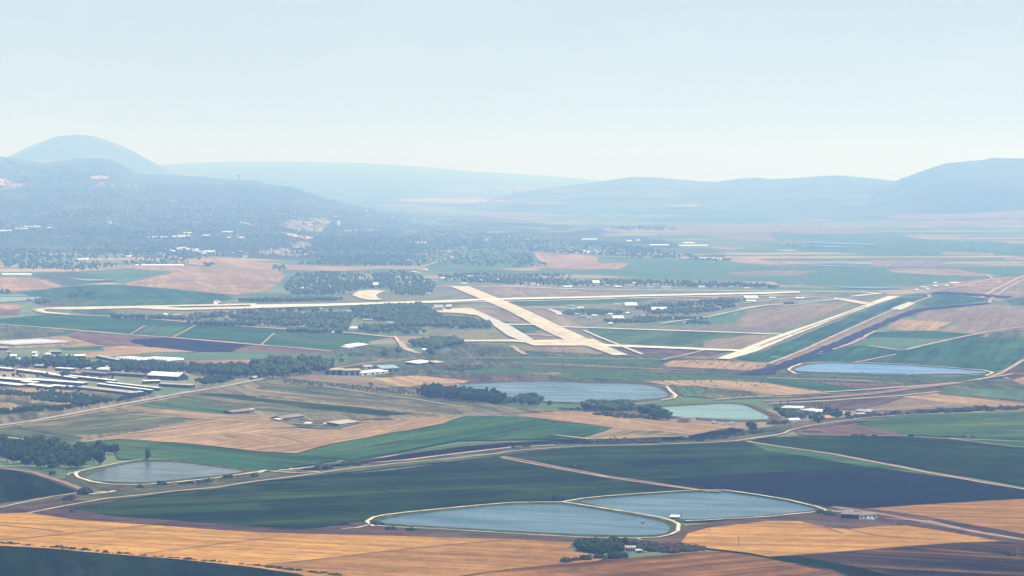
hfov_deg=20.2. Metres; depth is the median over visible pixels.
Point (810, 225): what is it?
bare field
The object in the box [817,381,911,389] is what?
ploughed field
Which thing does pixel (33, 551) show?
wet ground
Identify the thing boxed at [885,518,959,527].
dirt road
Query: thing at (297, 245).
bare ground
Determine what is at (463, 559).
stubble field
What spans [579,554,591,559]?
shrub
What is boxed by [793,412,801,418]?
tree
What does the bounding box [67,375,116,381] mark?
shed
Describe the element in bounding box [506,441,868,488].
crop field
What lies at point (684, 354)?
dirt road
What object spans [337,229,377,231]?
bare ground
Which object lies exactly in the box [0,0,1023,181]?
sky
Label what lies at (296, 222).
bare ground
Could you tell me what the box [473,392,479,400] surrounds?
pine tree
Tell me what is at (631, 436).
stubble field
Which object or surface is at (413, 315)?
airfield woods
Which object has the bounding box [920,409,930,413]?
shrub
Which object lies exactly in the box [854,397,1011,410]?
bare field
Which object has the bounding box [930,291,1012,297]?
channel ground
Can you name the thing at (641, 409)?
tree
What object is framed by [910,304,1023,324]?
bare field
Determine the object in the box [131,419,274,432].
dirt road
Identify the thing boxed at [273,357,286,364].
tree
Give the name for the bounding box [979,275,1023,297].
dirt road
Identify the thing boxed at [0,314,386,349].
crop field
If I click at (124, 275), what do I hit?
crop field
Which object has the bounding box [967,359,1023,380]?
dirt road
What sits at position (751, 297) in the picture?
hangar
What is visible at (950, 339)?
dirt road
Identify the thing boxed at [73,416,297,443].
bare field
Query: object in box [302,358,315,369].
tree
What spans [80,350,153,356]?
stubble field
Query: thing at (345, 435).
stubble field
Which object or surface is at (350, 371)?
warehouse
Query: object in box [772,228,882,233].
bare field
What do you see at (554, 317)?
bare field
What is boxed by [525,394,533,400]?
tree
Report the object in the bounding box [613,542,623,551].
tree
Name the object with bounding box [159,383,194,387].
shed
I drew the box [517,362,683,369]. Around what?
dirt road
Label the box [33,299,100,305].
scrub ground
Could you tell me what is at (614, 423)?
bare field
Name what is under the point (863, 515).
barn
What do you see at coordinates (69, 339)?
bare field
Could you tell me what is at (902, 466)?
dirt road
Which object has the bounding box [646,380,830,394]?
stubble field
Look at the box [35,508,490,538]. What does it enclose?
bare ground
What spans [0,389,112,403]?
orchard bushes
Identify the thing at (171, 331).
crop field
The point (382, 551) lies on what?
dirt path
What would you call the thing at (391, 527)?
shrub
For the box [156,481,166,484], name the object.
shrub
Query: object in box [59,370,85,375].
shed
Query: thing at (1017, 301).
crop field
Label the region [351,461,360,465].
shrub
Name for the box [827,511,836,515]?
shrub
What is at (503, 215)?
bare field
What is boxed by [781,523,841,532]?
dirt path
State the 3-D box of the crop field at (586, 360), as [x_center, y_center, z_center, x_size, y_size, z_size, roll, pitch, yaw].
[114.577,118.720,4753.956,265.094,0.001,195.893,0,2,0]
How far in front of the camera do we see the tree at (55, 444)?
3123.64 m
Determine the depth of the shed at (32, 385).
4117.49 m
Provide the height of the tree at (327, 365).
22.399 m
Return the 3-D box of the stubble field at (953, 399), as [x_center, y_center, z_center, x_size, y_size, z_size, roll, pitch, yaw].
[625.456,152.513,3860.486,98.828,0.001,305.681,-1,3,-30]
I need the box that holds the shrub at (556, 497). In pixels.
[551,494,561,500]
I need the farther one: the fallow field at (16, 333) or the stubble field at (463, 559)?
the fallow field at (16, 333)
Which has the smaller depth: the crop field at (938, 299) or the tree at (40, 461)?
the tree at (40, 461)
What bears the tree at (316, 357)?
on the ground at (1006, 232)
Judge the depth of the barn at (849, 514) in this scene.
2531.87 m
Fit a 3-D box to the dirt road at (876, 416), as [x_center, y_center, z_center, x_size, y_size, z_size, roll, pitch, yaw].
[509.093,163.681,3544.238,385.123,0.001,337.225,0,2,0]
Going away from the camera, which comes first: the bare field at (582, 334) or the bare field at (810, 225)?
the bare field at (582, 334)
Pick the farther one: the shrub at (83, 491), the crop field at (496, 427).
the crop field at (496, 427)
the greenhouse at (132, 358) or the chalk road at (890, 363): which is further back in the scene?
the greenhouse at (132, 358)
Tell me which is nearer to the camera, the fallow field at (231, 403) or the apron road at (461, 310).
the fallow field at (231, 403)
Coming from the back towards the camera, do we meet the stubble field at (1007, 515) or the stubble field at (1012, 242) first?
the stubble field at (1012, 242)
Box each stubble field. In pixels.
[0,402,21,409]
[0,513,603,573]
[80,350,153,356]
[102,346,192,351]
[139,428,370,452]
[163,256,336,268]
[259,264,374,270]
[264,540,593,575]
[375,375,467,387]
[396,198,516,202]
[470,551,845,575]
[534,252,597,261]
[600,435,675,438]
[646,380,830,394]
[663,204,698,206]
[663,360,766,369]
[681,521,997,555]
[694,254,821,264]
[866,499,1023,533]
[884,319,950,330]
[904,393,1023,408]
[999,241,1023,243]
[1004,257,1023,259]
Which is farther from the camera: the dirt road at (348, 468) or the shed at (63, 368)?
the shed at (63, 368)
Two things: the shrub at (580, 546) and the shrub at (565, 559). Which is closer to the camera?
the shrub at (565, 559)
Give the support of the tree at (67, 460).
on the ground at (1006, 232)
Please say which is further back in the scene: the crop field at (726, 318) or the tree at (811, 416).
the crop field at (726, 318)
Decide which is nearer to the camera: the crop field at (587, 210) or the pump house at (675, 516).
the pump house at (675, 516)
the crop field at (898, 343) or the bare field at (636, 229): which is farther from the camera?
the bare field at (636, 229)
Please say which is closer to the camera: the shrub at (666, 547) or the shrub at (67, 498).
the shrub at (666, 547)
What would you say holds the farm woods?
on the ground at (1006, 232)
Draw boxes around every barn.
[147,371,188,380]
[223,409,250,413]
[271,413,303,419]
[327,419,359,425]
[840,511,862,518]
[855,512,877,518]
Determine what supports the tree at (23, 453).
on the ground at (1006, 232)
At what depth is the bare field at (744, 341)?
5298.21 m
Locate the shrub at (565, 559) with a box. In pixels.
[560,557,571,562]
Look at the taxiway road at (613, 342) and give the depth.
5229.04 m
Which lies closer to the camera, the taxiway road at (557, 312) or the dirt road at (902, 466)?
the dirt road at (902, 466)
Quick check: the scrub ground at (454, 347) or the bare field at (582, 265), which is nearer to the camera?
the scrub ground at (454, 347)
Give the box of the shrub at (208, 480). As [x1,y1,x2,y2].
[203,478,212,482]
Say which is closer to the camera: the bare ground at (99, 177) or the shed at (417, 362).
the shed at (417, 362)
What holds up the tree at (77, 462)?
on the ground at (1006, 232)
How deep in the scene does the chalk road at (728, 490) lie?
2665.51 m
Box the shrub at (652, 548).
[646,544,656,551]
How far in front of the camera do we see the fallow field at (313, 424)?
3501.90 m
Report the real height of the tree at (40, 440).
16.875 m
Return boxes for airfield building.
[347,327,358,329]
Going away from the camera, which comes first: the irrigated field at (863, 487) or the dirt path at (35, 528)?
the dirt path at (35, 528)
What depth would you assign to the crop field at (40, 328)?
5792.58 m
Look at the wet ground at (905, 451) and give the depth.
3149.63 m
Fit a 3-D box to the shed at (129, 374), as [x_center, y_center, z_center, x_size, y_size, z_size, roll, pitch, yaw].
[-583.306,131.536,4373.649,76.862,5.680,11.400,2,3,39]
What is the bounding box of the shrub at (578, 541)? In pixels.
[574,538,588,546]
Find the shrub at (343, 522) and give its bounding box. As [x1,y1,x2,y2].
[338,520,350,524]
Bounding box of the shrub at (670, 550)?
[667,548,674,552]
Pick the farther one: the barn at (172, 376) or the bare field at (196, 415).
the barn at (172, 376)
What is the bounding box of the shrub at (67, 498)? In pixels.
[62,496,72,500]
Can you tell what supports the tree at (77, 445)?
on the ground at (1006, 232)
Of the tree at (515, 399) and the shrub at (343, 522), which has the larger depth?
the tree at (515, 399)
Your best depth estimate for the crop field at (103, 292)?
7516.92 m
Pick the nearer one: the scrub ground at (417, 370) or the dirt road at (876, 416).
the dirt road at (876, 416)
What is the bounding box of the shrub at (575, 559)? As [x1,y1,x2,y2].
[571,557,579,560]
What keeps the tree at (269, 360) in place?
on the ground at (1006, 232)
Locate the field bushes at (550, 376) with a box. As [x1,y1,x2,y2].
[4,298,1011,537]
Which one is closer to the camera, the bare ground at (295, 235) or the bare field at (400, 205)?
the bare ground at (295, 235)
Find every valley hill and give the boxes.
[448,176,893,216]
[810,158,1023,220]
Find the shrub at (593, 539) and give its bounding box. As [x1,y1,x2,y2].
[587,537,599,541]
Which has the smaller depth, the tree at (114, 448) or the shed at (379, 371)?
the tree at (114, 448)
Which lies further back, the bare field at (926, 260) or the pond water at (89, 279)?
the bare field at (926, 260)
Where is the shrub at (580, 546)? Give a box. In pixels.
[576,541,592,550]
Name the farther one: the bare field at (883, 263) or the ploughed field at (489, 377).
the bare field at (883, 263)
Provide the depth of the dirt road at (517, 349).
5009.35 m
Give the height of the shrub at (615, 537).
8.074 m
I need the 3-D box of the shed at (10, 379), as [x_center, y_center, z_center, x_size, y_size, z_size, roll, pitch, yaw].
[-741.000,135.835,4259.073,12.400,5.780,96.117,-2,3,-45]
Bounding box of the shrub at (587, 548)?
[584,544,597,551]
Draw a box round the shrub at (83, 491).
[77,487,92,494]
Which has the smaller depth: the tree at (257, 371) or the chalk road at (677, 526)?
the chalk road at (677, 526)
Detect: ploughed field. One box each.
[0,309,20,314]
[70,332,166,346]
[130,338,250,351]
[235,345,334,353]
[332,511,896,545]
[427,373,479,382]
[475,373,547,381]
[484,347,510,349]
[613,346,730,355]
[770,397,905,409]
[795,424,903,434]
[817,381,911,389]
[999,363,1023,379]
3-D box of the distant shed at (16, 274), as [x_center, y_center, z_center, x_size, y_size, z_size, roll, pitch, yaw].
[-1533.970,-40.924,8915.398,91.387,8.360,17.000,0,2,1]
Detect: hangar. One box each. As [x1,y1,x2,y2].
[434,305,442,309]
[445,304,451,308]
[592,280,599,285]
[625,302,636,307]
[651,307,666,311]
[744,296,757,299]
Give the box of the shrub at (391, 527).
[385,525,396,529]
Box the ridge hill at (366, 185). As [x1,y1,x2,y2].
[160,162,598,209]
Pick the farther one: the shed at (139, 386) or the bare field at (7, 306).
the bare field at (7, 306)
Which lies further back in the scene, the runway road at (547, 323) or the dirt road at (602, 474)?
the runway road at (547, 323)
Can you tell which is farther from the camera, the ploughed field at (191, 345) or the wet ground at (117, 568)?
the ploughed field at (191, 345)
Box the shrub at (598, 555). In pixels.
[593,553,606,559]
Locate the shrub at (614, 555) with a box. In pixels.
[607,551,620,558]
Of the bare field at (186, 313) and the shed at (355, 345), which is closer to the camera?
the shed at (355, 345)
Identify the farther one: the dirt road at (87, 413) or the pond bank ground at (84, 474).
the dirt road at (87, 413)
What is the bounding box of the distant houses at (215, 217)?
[1,176,385,228]
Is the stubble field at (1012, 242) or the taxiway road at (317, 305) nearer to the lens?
the taxiway road at (317, 305)
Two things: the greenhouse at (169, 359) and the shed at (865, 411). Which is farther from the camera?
the greenhouse at (169, 359)
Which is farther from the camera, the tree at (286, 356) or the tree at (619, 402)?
the tree at (286, 356)
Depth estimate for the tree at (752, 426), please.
3402.46 m
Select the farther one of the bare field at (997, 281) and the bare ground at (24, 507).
the bare field at (997, 281)
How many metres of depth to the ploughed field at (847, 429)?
3415.58 m
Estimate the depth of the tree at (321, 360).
4441.53 m
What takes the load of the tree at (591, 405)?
on the ground at (1006, 232)
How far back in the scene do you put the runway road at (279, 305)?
7153.14 m
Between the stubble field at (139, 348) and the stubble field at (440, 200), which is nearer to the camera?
the stubble field at (139, 348)
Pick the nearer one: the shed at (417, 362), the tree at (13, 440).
the tree at (13, 440)
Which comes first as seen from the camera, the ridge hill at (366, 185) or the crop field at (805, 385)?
the crop field at (805, 385)
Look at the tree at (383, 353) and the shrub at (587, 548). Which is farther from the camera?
the tree at (383, 353)
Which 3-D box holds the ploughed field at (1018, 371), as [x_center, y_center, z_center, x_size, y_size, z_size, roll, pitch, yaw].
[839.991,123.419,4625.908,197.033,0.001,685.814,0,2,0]
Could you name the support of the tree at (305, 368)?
on the ground at (1006, 232)
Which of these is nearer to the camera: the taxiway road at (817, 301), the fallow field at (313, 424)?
the fallow field at (313, 424)
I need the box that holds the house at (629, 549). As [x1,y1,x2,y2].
[625,546,635,553]
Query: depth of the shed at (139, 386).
4120.08 m
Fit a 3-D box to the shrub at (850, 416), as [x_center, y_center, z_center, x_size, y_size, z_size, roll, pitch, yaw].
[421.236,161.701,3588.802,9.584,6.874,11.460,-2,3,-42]
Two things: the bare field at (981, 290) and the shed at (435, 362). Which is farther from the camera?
the bare field at (981, 290)
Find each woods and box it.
[0,161,694,259]
[0,207,832,303]
[0,354,254,391]
[110,269,797,371]
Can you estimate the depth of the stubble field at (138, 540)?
2370.45 m
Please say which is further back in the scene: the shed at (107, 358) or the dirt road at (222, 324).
the dirt road at (222, 324)
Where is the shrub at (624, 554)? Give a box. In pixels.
[620,552,627,557]
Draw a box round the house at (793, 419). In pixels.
[785,418,800,421]
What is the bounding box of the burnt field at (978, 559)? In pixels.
[778,541,1023,575]
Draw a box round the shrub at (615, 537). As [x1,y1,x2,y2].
[608,536,620,541]
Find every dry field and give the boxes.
[0,380,581,443]
[251,388,457,412]
[587,430,689,438]
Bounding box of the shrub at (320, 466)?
[315,463,329,469]
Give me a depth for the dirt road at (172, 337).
5400.92 m
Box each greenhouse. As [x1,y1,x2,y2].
[0,339,68,345]
[84,367,117,371]
[114,356,147,361]
[139,356,183,361]
[780,405,804,409]
[800,408,822,412]
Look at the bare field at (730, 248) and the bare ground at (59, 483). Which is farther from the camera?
the bare field at (730, 248)
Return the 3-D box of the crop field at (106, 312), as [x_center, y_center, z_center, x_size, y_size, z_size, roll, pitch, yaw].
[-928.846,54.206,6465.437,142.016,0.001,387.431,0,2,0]
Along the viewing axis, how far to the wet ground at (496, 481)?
2838.21 m
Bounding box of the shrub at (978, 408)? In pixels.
[975,406,982,410]
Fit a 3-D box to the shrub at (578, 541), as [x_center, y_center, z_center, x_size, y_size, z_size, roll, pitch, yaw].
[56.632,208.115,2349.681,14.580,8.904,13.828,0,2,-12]
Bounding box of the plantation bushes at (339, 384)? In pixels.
[280,344,706,394]
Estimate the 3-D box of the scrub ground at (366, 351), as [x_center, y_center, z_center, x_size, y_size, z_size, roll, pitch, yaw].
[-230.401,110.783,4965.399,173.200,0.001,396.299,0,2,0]
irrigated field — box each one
[622,458,711,465]
[664,467,1023,506]
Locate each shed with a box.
[0,367,14,371]
[0,377,32,382]
[0,382,25,386]
[1,273,31,275]
[15,369,42,374]
[20,380,39,383]
[25,378,86,385]
[26,383,54,388]
[34,364,47,367]
[44,373,77,380]
[49,350,61,353]
[52,384,73,389]
[55,367,74,371]
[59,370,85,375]
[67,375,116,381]
[72,354,85,357]
[76,385,140,394]
[79,370,111,376]
[96,355,123,361]
[97,383,153,392]
[106,382,160,390]
[111,372,146,377]
[135,264,183,265]
[142,380,160,383]
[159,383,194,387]
[250,375,261,379]
[340,346,353,348]
[344,343,368,347]
[358,365,371,368]
[358,370,376,374]
[370,369,387,373]
[371,365,398,371]
[406,360,428,364]
[428,360,443,363]
[650,244,668,245]
[856,409,875,413]
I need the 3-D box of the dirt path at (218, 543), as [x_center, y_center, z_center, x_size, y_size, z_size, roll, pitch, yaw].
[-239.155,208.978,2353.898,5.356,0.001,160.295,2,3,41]
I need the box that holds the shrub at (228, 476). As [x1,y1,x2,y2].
[222,473,232,477]
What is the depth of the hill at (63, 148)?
37276.10 m
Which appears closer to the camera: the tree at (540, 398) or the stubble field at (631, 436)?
the stubble field at (631, 436)
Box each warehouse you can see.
[324,368,343,374]
[341,368,360,375]
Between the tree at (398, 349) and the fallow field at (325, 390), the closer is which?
the fallow field at (325, 390)
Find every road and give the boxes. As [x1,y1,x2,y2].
[0,324,329,350]
[0,378,265,425]
[0,396,177,427]
[1,467,80,488]
[1,493,73,506]
[27,433,783,512]
[32,309,394,336]
[36,303,255,314]
[74,470,264,484]
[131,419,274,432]
[136,414,373,425]
[251,291,799,306]
[256,397,429,413]
[257,470,319,472]
[264,303,383,307]
[278,445,546,470]
[323,385,454,405]
[337,357,425,367]
[342,401,658,429]
[353,290,382,299]
[365,501,679,536]
[377,525,647,537]
[397,341,419,352]
[414,251,453,267]
[423,295,775,302]
[433,308,481,315]
[451,286,627,354]
[458,288,565,338]
[464,339,603,345]
[465,290,606,352]
[466,308,532,341]
[491,357,665,359]
[503,286,880,295]
[504,458,697,489]
[505,456,721,491]
[511,346,526,353]
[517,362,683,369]
[548,309,562,314]
[556,326,790,334]
[563,490,826,520]
[583,330,642,353]
[601,344,742,350]
[662,386,677,399]
[664,299,825,322]
[664,350,702,358]
[720,296,898,358]
[735,433,1009,440]
[742,305,866,353]
[743,304,788,307]
[746,441,1021,487]
[747,441,1023,488]
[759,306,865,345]
[761,382,959,401]
[766,294,931,363]
[768,377,862,380]
[775,391,938,402]
[776,382,961,394]
[783,297,851,305]
[783,411,1011,432]
[787,362,993,374]
[832,506,1023,539]
[833,297,877,303]
[833,331,874,348]
[853,354,895,362]
[873,326,1023,348]
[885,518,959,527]
[891,302,914,309]
[919,277,1011,291]
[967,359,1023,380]
[969,530,1020,538]
[974,373,1013,379]
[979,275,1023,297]
[988,280,1022,302]
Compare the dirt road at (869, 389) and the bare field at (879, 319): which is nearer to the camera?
the dirt road at (869, 389)
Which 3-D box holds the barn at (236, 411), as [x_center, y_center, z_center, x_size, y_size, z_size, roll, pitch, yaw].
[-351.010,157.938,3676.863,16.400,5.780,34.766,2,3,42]
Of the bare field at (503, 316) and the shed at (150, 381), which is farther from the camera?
the bare field at (503, 316)
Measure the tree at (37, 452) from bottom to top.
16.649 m
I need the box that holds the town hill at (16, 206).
[0,156,724,261]
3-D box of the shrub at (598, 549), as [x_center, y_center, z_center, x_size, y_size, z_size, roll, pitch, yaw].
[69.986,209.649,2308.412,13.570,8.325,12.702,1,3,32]
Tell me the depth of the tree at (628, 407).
3686.01 m
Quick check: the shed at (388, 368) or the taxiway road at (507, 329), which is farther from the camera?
the taxiway road at (507, 329)
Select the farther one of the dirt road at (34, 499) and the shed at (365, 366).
the shed at (365, 366)
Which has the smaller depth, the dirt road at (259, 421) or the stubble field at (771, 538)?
the stubble field at (771, 538)
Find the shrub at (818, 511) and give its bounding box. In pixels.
[814,509,825,513]
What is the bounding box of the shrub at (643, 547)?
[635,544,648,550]
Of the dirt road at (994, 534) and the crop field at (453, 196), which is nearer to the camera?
the dirt road at (994, 534)
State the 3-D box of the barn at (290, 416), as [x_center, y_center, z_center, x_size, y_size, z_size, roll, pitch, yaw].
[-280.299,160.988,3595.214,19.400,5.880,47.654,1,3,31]
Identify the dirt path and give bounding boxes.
[0,525,145,539]
[4,525,64,531]
[148,534,288,552]
[266,540,500,564]
[768,541,993,556]
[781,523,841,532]
[849,529,955,540]
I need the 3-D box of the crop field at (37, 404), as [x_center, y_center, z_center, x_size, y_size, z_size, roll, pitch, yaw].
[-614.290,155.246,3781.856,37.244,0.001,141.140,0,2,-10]
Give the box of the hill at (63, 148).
[7,135,182,175]
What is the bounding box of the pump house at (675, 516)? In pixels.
[670,515,679,518]
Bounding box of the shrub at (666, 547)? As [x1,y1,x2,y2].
[664,544,673,549]
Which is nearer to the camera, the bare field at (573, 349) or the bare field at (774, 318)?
the bare field at (573, 349)
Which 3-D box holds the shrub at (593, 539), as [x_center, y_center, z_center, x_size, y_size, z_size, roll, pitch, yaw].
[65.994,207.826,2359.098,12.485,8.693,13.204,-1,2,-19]
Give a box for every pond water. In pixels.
[0,297,43,301]
[69,278,105,280]
[87,461,240,481]
[380,504,669,534]
[444,381,667,401]
[581,492,813,518]
[662,404,768,419]
[795,363,986,373]
[803,242,874,244]
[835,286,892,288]
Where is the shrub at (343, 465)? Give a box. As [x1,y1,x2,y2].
[339,463,348,466]
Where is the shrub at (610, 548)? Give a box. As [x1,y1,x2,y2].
[606,545,614,552]
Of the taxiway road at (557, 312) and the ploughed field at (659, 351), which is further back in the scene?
the taxiway road at (557, 312)
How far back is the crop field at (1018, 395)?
4009.39 m
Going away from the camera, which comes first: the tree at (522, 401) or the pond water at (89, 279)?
the tree at (522, 401)
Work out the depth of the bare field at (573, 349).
5049.34 m
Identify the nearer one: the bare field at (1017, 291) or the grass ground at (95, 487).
the grass ground at (95, 487)
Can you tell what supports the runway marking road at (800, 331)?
on the runway road at (739, 353)
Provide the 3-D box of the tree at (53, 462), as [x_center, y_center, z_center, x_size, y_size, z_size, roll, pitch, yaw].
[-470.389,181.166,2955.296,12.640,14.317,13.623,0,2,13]
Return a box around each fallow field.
[0,326,72,339]
[0,399,54,414]
[22,411,191,434]
[70,392,122,400]
[162,395,328,415]
[258,383,478,407]
[288,419,382,429]
[334,357,405,367]
[517,371,572,374]
[670,385,806,397]
[987,330,1023,338]
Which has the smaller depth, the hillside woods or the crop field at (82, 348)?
the crop field at (82, 348)
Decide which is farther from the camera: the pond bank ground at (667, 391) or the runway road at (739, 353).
the runway road at (739, 353)
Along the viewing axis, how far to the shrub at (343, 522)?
2483.45 m
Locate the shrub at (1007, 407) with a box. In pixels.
[1003,405,1012,409]
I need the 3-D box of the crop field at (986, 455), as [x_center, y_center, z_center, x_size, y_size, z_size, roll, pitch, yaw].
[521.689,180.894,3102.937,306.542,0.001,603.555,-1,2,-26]
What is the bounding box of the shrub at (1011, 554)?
[1006,552,1015,555]
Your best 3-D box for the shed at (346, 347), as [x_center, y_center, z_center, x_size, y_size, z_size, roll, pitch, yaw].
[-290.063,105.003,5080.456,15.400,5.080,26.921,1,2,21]
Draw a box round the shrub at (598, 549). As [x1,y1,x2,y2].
[591,545,606,553]
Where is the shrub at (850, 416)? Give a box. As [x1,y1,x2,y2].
[845,415,854,418]
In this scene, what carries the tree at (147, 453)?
on the ground at (1006, 232)
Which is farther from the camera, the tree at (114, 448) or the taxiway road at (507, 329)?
the taxiway road at (507, 329)
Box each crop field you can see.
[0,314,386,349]
[0,325,77,335]
[0,469,76,502]
[0,547,302,575]
[22,284,233,305]
[29,402,51,408]
[61,346,113,349]
[68,456,692,528]
[69,309,116,315]
[70,438,338,471]
[81,268,172,283]
[87,299,213,305]
[134,325,194,336]
[136,401,233,413]
[140,352,366,359]
[198,394,409,415]
[264,301,478,308]
[273,331,373,345]
[297,416,611,459]
[369,359,405,365]
[381,194,506,198]
[417,252,538,268]
[427,267,533,273]
[470,368,766,380]
[502,356,660,363]
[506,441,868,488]
[510,299,652,305]
[512,325,540,332]
[533,269,622,274]
[538,207,658,214]
[538,266,874,277]
[587,225,668,229]
[587,328,767,346]
[590,259,1023,281]
[640,214,818,222]
[648,310,744,325]
[678,386,703,396]
[737,298,922,362]
[749,442,967,479]
[752,435,1023,484]
[759,240,1023,255]
[767,379,867,391]
[768,276,987,285]
[769,235,933,241]
[772,555,893,575]
[793,336,1023,370]
[795,374,1003,380]
[856,411,1023,438]
[859,337,951,349]
[865,331,982,339]
[909,293,988,305]
[939,388,1023,400]
[945,437,1023,446]
[1006,297,1023,304]
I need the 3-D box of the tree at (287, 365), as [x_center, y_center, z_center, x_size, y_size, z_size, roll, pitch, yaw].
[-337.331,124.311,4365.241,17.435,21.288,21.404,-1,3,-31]
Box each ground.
[0,178,8,184]
[0,183,25,189]
[0,208,1023,575]
[0,296,48,302]
[0,411,1000,507]
[0,427,84,442]
[0,496,119,512]
[0,549,64,553]
[1,467,77,490]
[25,160,57,163]
[32,271,116,285]
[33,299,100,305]
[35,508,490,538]
[46,283,900,360]
[62,182,143,186]
[62,560,175,575]
[65,472,273,493]
[72,459,256,482]
[90,175,109,178]
[196,490,360,518]
[256,248,315,256]
[278,217,331,231]
[281,232,313,238]
[291,241,310,248]
[301,428,743,468]
[303,478,474,504]
[332,346,410,357]
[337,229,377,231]
[340,442,510,461]
[369,502,685,538]
[374,438,479,445]
[376,349,1023,399]
[396,468,591,495]
[408,380,679,403]
[450,343,524,350]
[515,362,830,377]
[565,490,830,522]
[617,301,869,331]
[637,403,781,421]
[739,303,987,373]
[782,362,998,375]
[821,449,941,451]
[837,506,1023,543]
[865,448,980,451]
[920,462,1009,465]
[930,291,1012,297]
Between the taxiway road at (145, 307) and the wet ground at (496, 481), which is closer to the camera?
the wet ground at (496, 481)
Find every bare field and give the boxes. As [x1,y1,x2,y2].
[0,277,63,291]
[0,304,22,308]
[0,336,83,348]
[3,388,72,396]
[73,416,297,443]
[106,265,284,294]
[119,406,275,419]
[175,310,250,319]
[176,360,248,363]
[177,433,340,445]
[281,374,405,387]
[343,415,469,435]
[376,204,420,206]
[430,201,468,203]
[438,186,590,193]
[454,305,520,321]
[456,197,480,199]
[471,213,558,216]
[485,287,639,296]
[506,346,601,353]
[517,412,733,438]
[519,201,571,204]
[523,308,578,325]
[524,333,562,338]
[535,262,628,268]
[563,327,590,336]
[603,226,676,230]
[630,195,684,197]
[676,225,865,233]
[703,334,780,347]
[710,246,741,249]
[711,235,773,240]
[728,270,817,275]
[736,302,850,327]
[771,238,823,242]
[771,305,915,364]
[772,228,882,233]
[791,224,829,225]
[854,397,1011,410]
[870,260,948,266]
[883,210,1023,219]
[886,268,996,275]
[910,219,1023,225]
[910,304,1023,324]
[912,259,937,260]
[935,323,1023,333]
[936,288,1000,296]
[939,252,992,254]
[940,276,1023,287]
[991,283,1023,301]
[1003,377,1023,384]
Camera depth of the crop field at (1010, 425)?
3499.05 m
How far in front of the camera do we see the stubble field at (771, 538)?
2389.85 m
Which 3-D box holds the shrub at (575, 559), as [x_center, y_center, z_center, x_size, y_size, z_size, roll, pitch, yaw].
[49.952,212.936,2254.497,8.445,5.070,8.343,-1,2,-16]
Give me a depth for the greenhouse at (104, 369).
4477.92 m
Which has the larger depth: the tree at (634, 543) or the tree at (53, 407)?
the tree at (53, 407)
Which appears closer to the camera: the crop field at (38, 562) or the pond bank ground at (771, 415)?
the crop field at (38, 562)
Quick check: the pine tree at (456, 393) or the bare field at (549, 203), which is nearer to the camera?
the pine tree at (456, 393)
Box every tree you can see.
[0,446,10,461]
[2,436,11,444]
[4,441,14,445]
[5,449,19,463]
[11,438,24,444]
[16,440,25,447]
[16,446,24,451]
[17,450,26,460]
[20,455,31,466]
[24,435,30,441]
[24,439,36,445]
[24,449,32,455]
[25,445,35,450]
[28,449,41,464]
[30,441,41,450]
[31,434,44,440]
[31,455,39,467]
[34,456,47,469]
[36,437,49,445]
[38,445,50,450]
[45,451,58,463]
[46,436,59,447]
[47,458,59,467]
[49,446,59,451]
[50,405,56,411]
[50,441,60,447]
[56,449,71,464]
[56,454,64,466]
[58,443,69,449]
[63,455,75,468]
[64,447,75,452]
[69,449,83,456]
[71,458,81,469]
[73,443,84,449]
[76,441,85,446]
[76,454,86,464]
[82,449,91,464]
[85,444,93,457]
[87,447,98,462]
[91,444,105,453]
[95,450,105,464]
[104,445,111,454]
[109,443,119,451]
[145,449,150,459]
[247,358,257,367]
[253,363,265,377]
[253,368,262,375]
[260,369,267,375]
[266,357,272,362]
[267,354,280,358]
[267,365,280,378]
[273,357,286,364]
[278,365,289,377]
[281,354,292,358]
[283,363,293,376]
[291,364,302,375]
[292,361,302,374]
[296,354,307,360]
[301,364,309,375]
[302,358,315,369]
[304,365,312,374]
[309,355,322,361]
[313,362,324,374]
[317,359,329,363]
[321,361,330,370]
[327,360,333,367]
[380,349,388,355]
[395,347,402,352]
[426,347,435,354]
[427,388,432,397]
[433,388,438,396]
[444,389,450,398]
[449,391,454,399]
[453,389,460,400]
[459,393,463,400]
[465,392,470,400]
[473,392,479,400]
[481,394,486,402]
[487,395,492,402]
[496,395,501,404]
[511,396,519,404]
[518,398,525,403]
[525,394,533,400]
[531,398,539,406]
[536,395,543,404]
[582,402,588,410]
[586,402,595,408]
[597,404,607,410]
[605,404,614,410]
[610,405,619,410]
[613,399,623,404]
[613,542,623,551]
[620,537,629,544]
[622,404,631,410]
[629,540,638,545]
[631,405,637,412]
[638,405,647,413]
[642,406,652,415]
[649,409,660,417]
[747,421,757,429]
[773,405,780,411]
[780,410,787,418]
[787,412,795,417]
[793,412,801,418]
[799,411,805,418]
[808,413,815,419]
[813,416,821,422]
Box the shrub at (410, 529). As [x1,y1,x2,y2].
[405,527,414,530]
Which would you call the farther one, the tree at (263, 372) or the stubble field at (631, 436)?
the tree at (263, 372)
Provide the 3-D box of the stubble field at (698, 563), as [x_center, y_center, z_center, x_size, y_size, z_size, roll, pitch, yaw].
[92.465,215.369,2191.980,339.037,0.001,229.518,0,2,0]

